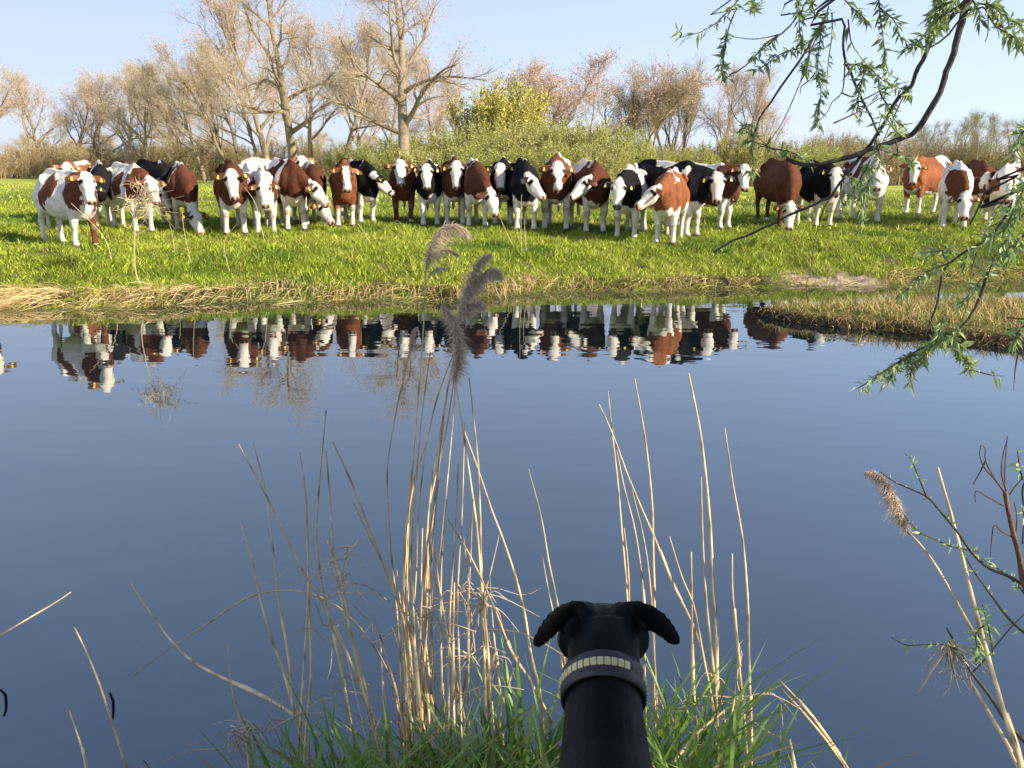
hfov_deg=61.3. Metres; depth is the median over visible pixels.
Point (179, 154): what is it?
bare shrub
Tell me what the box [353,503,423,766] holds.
reed
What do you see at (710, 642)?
reed
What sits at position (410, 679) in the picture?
reed
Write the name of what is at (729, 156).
bare shrub
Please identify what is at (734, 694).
reed
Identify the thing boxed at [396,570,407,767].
reed
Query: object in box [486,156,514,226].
cow
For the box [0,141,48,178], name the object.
bare shrub
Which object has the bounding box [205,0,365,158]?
tall tree
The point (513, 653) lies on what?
reed
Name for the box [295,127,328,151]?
woodland tree
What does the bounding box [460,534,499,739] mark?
reed
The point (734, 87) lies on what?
bare tree
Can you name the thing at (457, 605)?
reed
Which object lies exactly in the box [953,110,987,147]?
woodland tree
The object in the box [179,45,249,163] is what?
leaning tree
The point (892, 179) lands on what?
bare shrub
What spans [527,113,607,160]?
willow scrub
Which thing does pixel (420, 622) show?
reed
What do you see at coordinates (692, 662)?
reed
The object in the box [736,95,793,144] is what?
bare tree
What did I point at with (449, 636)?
reed
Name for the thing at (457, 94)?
bare tree
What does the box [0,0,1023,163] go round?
sky
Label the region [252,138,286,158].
woodland tree
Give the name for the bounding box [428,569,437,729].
reed
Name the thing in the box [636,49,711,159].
many stemmed tree
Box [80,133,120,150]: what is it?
woodland tree
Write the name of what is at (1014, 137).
woodland tree
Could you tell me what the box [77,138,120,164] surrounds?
bare shrub
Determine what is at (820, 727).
reed
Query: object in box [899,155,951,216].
cow
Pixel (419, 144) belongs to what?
willow scrub
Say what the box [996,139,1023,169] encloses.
bare shrub
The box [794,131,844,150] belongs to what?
bare shrub
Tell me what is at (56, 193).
cow
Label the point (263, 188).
cow
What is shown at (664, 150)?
bare shrub
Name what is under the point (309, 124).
bare tree
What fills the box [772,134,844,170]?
bare shrub
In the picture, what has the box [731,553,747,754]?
reed
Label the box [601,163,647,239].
cow
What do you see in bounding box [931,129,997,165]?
bare shrub
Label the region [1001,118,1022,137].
woodland tree
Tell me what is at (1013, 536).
willow sapling
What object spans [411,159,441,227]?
cow
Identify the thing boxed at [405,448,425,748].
reed
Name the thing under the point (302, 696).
reed
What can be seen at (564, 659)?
reed
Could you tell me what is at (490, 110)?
yellow willow
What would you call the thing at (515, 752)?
grass
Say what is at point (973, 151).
woodland tree
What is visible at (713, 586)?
reed
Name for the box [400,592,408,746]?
reed
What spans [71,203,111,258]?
dry stalk
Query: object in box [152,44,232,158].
bare tree
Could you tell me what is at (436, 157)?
willow scrub
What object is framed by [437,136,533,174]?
willow scrub
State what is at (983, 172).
cow
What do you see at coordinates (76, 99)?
bare tree
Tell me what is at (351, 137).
bare tree
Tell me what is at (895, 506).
reed
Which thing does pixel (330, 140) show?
woodland tree
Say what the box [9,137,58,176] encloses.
bare shrub
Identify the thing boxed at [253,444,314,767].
reed
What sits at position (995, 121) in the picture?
woodland tree
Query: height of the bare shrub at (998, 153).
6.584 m
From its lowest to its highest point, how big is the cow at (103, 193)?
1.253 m
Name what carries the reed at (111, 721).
in the river water
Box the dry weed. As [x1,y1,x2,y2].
[112,175,182,285]
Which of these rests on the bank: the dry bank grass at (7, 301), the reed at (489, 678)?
the reed at (489, 678)
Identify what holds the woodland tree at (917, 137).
on the pasture
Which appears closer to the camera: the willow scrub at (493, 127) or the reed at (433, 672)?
the reed at (433, 672)
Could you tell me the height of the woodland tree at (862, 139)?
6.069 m
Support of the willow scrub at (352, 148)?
on the pasture
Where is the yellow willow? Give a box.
[442,68,559,152]
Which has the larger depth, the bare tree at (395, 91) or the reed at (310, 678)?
the bare tree at (395, 91)
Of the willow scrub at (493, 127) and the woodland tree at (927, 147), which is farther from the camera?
the woodland tree at (927, 147)
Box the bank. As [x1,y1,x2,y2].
[489,746,658,767]
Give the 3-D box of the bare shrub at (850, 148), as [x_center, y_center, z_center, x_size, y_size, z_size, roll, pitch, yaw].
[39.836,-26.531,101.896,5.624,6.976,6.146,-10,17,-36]
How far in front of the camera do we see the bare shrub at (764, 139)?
81.79 m
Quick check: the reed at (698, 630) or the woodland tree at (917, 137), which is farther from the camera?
the woodland tree at (917, 137)
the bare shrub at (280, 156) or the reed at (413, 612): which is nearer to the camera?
the reed at (413, 612)
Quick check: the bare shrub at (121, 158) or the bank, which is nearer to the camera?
the bank
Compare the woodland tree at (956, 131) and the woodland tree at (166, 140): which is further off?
the woodland tree at (166, 140)
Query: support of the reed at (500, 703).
on the bank
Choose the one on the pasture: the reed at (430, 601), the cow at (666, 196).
the cow at (666, 196)
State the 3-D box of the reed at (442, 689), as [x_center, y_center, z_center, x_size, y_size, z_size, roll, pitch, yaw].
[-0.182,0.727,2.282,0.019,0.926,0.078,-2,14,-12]
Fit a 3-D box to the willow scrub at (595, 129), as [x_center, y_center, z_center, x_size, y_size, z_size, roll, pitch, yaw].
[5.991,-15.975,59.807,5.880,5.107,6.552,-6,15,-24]
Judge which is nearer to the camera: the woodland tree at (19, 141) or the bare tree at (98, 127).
the bare tree at (98, 127)
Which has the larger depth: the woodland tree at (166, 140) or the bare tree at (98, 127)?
the woodland tree at (166, 140)
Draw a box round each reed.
[0,592,70,636]
[67,708,87,767]
[74,627,128,767]
[131,583,320,737]
[134,589,402,757]
[228,644,250,767]
[238,444,378,757]
[240,522,312,767]
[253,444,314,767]
[296,477,308,761]
[299,452,311,767]
[316,410,357,766]
[325,451,380,762]
[326,540,384,766]
[332,441,424,766]
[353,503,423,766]
[371,608,408,750]
[380,641,393,767]
[386,327,420,749]
[392,627,426,736]
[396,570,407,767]
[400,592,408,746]
[403,222,472,767]
[404,336,460,648]
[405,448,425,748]
[406,463,415,760]
[407,352,430,767]
[410,489,422,767]
[416,612,432,767]
[418,380,454,767]
[419,416,443,693]
[421,528,439,764]
[422,395,447,755]
[424,252,504,749]
[428,386,455,763]
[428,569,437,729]
[429,480,438,754]
[434,549,471,747]
[438,305,494,736]
[440,499,446,747]
[447,464,458,755]
[448,520,552,722]
[451,633,459,738]
[452,582,456,754]
[456,422,464,767]
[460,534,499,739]
[463,537,482,739]
[465,432,545,744]
[467,499,473,766]
[469,378,486,753]
[482,565,489,736]
[483,592,496,767]
[489,579,504,755]
[496,656,518,764]
[528,469,565,664]
[542,557,563,668]
[599,404,725,722]
[608,391,627,600]
[612,429,646,726]
[623,528,629,600]
[632,489,659,757]
[634,378,656,735]
[669,536,717,751]
[673,710,724,763]
[688,373,718,713]
[690,552,699,767]
[700,477,718,738]
[724,428,752,766]
[726,643,739,742]
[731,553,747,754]
[779,680,848,767]
[780,688,845,767]
[788,739,796,767]
[863,470,1023,767]
[936,467,1022,767]
[969,681,1017,767]
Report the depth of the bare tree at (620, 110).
88.38 m
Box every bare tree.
[0,61,81,149]
[0,66,36,177]
[44,74,118,151]
[58,56,186,163]
[68,67,166,163]
[92,55,168,159]
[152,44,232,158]
[157,69,223,145]
[259,8,373,157]
[306,8,416,155]
[318,20,393,149]
[338,26,441,149]
[391,48,462,147]
[430,69,471,144]
[600,77,642,134]
[691,60,767,152]
[710,63,782,147]
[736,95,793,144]
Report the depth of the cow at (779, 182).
18.40 m
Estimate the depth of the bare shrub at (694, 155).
72.38 m
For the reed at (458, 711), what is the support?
on the bank
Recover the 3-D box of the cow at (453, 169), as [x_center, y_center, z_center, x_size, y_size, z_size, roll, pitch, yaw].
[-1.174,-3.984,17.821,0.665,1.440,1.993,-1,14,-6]
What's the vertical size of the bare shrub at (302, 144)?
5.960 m
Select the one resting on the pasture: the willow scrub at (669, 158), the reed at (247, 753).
the willow scrub at (669, 158)
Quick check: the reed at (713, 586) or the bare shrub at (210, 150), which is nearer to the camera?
the reed at (713, 586)
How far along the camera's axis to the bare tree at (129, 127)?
78.79 m
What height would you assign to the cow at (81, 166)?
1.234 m
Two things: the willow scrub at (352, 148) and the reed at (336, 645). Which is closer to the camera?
the reed at (336, 645)
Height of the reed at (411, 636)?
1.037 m
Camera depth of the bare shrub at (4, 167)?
82.59 m
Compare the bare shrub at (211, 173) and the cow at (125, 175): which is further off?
the bare shrub at (211, 173)
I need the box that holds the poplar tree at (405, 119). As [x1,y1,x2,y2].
[285,0,513,158]
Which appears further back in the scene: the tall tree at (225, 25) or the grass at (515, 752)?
the tall tree at (225, 25)
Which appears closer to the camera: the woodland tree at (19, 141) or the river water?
the river water
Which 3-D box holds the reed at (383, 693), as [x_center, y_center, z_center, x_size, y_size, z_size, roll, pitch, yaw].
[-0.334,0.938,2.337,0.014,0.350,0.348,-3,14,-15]
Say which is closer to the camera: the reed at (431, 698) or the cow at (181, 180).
the reed at (431, 698)
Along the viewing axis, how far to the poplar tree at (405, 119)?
54.11 m
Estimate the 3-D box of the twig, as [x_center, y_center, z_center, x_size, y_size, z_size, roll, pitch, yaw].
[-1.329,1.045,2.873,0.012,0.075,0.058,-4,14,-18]
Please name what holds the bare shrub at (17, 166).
on the pasture
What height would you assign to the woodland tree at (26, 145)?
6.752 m
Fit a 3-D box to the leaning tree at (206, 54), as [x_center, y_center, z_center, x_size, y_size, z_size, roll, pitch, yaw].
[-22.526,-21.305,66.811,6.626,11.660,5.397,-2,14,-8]
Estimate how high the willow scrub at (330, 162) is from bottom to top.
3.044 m
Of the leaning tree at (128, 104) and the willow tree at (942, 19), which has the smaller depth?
the willow tree at (942, 19)
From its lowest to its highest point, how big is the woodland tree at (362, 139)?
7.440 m
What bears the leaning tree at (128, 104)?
on the pasture
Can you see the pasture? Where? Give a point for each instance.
(862, 279)
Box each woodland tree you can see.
[0,130,31,157]
[13,133,40,149]
[57,137,88,149]
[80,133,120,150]
[139,130,182,152]
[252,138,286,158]
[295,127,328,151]
[323,137,345,149]
[341,132,377,160]
[855,136,869,147]
[901,121,937,156]
[907,124,928,153]
[917,120,946,156]
[932,119,954,148]
[940,113,975,152]
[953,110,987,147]
[961,119,996,159]
[966,106,997,158]
[978,112,1002,157]
[982,110,1016,153]
[996,119,1017,150]
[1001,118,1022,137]
[1002,116,1023,157]
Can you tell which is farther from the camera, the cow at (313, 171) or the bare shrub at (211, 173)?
the bare shrub at (211, 173)
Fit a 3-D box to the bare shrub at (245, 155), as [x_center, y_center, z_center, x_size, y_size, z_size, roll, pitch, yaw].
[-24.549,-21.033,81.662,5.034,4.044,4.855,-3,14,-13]
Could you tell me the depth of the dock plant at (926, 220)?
20.23 m
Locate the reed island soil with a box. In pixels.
[755,301,1023,346]
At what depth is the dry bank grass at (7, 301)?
12.03 m
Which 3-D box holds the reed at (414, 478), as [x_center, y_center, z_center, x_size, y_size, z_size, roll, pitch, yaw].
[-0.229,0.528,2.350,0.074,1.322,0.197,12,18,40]
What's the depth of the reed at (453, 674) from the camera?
2.23 m
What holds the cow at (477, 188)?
on the pasture
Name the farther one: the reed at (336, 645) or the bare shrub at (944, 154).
the bare shrub at (944, 154)
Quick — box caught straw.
[917,639,991,698]
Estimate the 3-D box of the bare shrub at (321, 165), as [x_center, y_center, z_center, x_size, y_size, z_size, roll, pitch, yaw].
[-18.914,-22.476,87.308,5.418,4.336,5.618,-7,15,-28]
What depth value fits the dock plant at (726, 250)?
15.06 m
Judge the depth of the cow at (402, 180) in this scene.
17.52 m
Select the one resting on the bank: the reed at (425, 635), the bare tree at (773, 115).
the reed at (425, 635)
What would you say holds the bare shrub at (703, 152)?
on the pasture
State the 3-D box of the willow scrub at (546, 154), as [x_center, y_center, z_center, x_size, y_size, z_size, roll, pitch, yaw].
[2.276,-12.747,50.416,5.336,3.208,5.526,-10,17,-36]
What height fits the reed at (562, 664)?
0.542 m
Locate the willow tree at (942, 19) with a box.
[670,0,1023,399]
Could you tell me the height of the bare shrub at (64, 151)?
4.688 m
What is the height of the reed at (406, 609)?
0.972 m
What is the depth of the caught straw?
1.73 m
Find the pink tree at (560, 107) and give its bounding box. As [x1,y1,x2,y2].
[500,43,733,138]
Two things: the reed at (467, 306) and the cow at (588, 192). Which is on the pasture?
the cow at (588, 192)
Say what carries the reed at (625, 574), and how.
on the bank
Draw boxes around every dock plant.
[715,244,737,252]
[736,234,763,246]
[918,218,931,223]
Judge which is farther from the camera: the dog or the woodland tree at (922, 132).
the woodland tree at (922, 132)
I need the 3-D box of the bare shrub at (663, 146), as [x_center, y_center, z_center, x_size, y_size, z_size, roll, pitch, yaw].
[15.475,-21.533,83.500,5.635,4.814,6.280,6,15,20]
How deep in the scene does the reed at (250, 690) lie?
2.54 m
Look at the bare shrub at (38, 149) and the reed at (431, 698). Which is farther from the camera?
the bare shrub at (38, 149)
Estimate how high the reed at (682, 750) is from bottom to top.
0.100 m
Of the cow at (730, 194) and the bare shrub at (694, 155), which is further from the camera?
the bare shrub at (694, 155)
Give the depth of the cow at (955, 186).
18.69 m
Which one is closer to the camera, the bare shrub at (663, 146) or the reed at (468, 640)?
the reed at (468, 640)
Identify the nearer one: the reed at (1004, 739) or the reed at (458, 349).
the reed at (1004, 739)
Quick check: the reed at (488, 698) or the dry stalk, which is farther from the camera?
the dry stalk
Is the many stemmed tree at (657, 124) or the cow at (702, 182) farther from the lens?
the many stemmed tree at (657, 124)
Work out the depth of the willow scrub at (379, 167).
55.21 m
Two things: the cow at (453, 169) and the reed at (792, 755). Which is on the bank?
the reed at (792, 755)
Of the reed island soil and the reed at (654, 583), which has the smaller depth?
the reed at (654, 583)
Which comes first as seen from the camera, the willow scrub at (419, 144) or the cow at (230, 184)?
the cow at (230, 184)
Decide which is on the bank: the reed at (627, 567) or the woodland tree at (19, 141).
the reed at (627, 567)
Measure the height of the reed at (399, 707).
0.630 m
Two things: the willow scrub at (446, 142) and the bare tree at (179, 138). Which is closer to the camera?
the willow scrub at (446, 142)
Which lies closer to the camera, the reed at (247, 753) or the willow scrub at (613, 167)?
the reed at (247, 753)
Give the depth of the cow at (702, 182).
16.46 m
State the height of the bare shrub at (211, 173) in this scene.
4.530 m
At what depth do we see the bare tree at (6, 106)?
85.18 m
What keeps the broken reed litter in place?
in the river water
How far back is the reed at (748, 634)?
2.35 m
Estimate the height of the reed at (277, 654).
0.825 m
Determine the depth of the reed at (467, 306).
2.19 m
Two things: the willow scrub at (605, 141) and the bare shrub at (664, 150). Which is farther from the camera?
the bare shrub at (664, 150)
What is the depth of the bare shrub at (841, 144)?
101.28 m
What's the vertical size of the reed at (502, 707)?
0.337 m
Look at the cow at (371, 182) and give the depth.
16.82 m
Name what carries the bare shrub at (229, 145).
on the pasture
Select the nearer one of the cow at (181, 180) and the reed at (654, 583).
the reed at (654, 583)
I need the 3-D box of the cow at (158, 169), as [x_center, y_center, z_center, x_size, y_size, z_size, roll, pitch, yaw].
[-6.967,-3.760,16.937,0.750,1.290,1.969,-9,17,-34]
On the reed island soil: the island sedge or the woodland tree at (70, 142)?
the island sedge
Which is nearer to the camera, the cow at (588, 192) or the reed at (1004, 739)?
the reed at (1004, 739)
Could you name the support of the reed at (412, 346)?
on the bank
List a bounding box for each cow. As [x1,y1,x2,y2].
[32,168,104,248]
[50,160,101,217]
[87,160,117,228]
[104,162,166,233]
[136,158,174,224]
[165,161,208,234]
[213,158,249,236]
[238,155,316,222]
[248,166,279,233]
[264,157,329,231]
[298,160,334,226]
[329,158,394,224]
[329,159,361,226]
[384,156,415,224]
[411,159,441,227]
[439,155,469,225]
[459,158,503,228]
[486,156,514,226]
[507,157,546,232]
[539,152,575,231]
[568,159,610,233]
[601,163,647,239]
[630,159,735,237]
[634,167,689,244]
[664,162,759,230]
[753,158,806,230]
[795,160,851,226]
[837,155,894,223]
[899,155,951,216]
[937,160,980,229]
[958,159,994,221]
[987,149,1023,223]
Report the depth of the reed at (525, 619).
2.30 m
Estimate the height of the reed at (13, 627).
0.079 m
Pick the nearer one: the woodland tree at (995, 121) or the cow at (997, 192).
the cow at (997, 192)
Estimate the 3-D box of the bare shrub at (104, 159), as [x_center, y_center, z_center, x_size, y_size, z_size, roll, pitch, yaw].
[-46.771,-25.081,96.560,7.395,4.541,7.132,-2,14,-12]
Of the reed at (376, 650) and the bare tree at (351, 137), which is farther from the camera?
the bare tree at (351, 137)
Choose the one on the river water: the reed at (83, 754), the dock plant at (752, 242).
the reed at (83, 754)
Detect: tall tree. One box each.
[165,0,325,159]
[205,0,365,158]
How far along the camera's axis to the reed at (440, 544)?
2.34 m
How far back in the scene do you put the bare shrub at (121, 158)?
95.40 m
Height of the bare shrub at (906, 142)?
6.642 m
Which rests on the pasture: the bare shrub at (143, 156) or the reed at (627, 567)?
the bare shrub at (143, 156)
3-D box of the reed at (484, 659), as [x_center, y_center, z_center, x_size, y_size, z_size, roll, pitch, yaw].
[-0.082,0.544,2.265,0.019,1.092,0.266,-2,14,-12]
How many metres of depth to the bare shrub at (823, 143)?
81.83 m
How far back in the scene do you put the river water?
4.58 m
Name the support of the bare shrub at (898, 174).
on the pasture
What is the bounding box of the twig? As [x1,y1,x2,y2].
[109,692,114,701]
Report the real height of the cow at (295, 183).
1.385 m
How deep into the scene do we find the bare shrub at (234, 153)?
93.64 m
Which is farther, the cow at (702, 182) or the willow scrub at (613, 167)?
the willow scrub at (613, 167)
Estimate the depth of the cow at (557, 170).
16.93 m
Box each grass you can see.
[0,264,1023,313]
[189,597,933,767]
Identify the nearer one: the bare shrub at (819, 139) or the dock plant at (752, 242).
the dock plant at (752, 242)
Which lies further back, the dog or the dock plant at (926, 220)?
the dock plant at (926, 220)
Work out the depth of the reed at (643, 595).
2.32 m
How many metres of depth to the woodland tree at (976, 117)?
93.41 m
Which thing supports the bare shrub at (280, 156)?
on the pasture
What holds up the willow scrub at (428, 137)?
on the pasture
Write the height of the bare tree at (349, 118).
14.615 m
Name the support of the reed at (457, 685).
on the bank
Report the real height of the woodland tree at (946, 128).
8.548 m
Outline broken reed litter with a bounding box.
[132,539,820,767]
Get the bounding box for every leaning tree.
[113,60,188,168]
[130,32,224,163]
[130,58,206,181]
[178,27,263,157]
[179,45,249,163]
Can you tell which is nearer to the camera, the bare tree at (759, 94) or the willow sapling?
the willow sapling
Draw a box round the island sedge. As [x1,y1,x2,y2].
[751,286,1023,346]
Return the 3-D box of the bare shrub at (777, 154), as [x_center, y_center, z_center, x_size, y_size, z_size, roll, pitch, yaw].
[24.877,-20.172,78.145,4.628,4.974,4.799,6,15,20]
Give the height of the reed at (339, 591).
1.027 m
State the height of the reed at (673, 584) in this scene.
1.126 m
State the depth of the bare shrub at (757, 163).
75.17 m
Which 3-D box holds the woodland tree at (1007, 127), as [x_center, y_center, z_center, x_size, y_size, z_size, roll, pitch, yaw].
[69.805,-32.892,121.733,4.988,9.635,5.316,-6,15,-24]
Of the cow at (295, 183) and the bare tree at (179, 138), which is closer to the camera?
the cow at (295, 183)
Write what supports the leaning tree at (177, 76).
on the pasture
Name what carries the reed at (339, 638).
on the bank
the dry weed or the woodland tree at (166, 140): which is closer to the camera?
the dry weed
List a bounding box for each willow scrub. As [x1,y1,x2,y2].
[317,143,375,184]
[332,133,397,183]
[353,136,428,182]
[376,131,446,164]
[381,142,468,177]
[409,122,487,158]
[430,112,513,163]
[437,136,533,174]
[460,118,535,154]
[487,117,568,162]
[509,137,594,178]
[516,113,580,151]
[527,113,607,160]
[551,139,639,181]
[558,115,636,159]
[578,118,655,171]
[610,133,662,165]
[626,149,678,161]
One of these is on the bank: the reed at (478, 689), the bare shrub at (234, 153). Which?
the reed at (478, 689)
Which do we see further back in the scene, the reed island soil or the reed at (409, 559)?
the reed island soil
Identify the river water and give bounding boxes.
[0,279,1023,767]
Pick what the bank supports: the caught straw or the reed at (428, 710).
the reed at (428, 710)
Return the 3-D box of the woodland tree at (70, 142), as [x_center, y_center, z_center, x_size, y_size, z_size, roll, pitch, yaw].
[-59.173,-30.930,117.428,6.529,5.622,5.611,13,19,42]
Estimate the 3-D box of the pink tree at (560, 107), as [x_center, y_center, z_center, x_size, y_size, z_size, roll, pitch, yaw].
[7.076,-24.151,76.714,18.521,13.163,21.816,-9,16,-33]
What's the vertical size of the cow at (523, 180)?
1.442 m
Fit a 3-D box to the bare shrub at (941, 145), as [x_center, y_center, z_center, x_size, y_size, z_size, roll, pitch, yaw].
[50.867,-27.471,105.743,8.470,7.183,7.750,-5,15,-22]
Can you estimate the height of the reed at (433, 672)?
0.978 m
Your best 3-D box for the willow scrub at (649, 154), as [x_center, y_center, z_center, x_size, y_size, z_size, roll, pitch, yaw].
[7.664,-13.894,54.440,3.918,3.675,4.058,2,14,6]
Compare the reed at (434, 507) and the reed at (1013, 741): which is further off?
the reed at (434, 507)
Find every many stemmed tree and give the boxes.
[609,58,701,148]
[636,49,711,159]
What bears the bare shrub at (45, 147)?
on the pasture
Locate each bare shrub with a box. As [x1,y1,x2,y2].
[0,141,23,178]
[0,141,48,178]
[0,150,42,177]
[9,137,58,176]
[21,132,81,173]
[37,138,102,169]
[67,140,121,166]
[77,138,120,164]
[105,138,156,163]
[125,138,176,166]
[132,133,209,178]
[167,139,221,179]
[184,136,236,179]
[199,135,249,179]
[214,144,255,162]
[226,140,275,164]
[259,140,308,159]
[278,131,326,162]
[300,141,338,180]
[640,144,681,161]
[654,136,701,160]
[659,142,722,164]
[697,133,756,164]
[714,132,764,185]
[715,131,776,186]
[734,130,780,182]
[766,135,811,169]
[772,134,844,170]
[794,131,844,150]
[799,131,846,167]
[819,126,862,167]
[832,129,870,168]
[851,133,923,185]
[886,154,908,184]
[894,135,943,184]
[899,131,957,156]
[930,140,974,163]
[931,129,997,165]
[951,134,1012,171]
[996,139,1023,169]
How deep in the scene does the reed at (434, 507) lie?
2.29 m
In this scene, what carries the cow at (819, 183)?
on the pasture
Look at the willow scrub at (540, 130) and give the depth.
60.94 m
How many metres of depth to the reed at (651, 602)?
2.28 m
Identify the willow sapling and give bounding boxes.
[880,436,1023,742]
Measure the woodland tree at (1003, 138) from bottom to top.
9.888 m
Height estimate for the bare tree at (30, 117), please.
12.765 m
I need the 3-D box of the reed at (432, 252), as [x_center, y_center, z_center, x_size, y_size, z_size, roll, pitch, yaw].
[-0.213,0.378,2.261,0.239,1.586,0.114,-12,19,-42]
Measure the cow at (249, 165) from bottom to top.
1.370 m
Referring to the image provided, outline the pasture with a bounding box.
[0,173,1023,307]
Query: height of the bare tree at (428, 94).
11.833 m
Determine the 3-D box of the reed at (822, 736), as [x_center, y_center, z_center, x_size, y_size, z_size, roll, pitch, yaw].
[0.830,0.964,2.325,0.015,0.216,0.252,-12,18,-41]
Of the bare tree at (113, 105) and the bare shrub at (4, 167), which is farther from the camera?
the bare tree at (113, 105)
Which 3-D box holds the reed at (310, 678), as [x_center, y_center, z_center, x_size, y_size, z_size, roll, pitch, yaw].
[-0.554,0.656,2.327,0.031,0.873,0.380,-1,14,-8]
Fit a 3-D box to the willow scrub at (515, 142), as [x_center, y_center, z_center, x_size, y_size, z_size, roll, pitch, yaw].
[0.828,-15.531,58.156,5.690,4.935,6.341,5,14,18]
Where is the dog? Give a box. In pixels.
[533,600,679,767]
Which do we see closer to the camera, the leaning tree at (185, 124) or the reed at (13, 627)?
the reed at (13, 627)
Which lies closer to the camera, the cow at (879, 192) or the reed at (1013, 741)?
the reed at (1013, 741)
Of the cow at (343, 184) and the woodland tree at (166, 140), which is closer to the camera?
the cow at (343, 184)

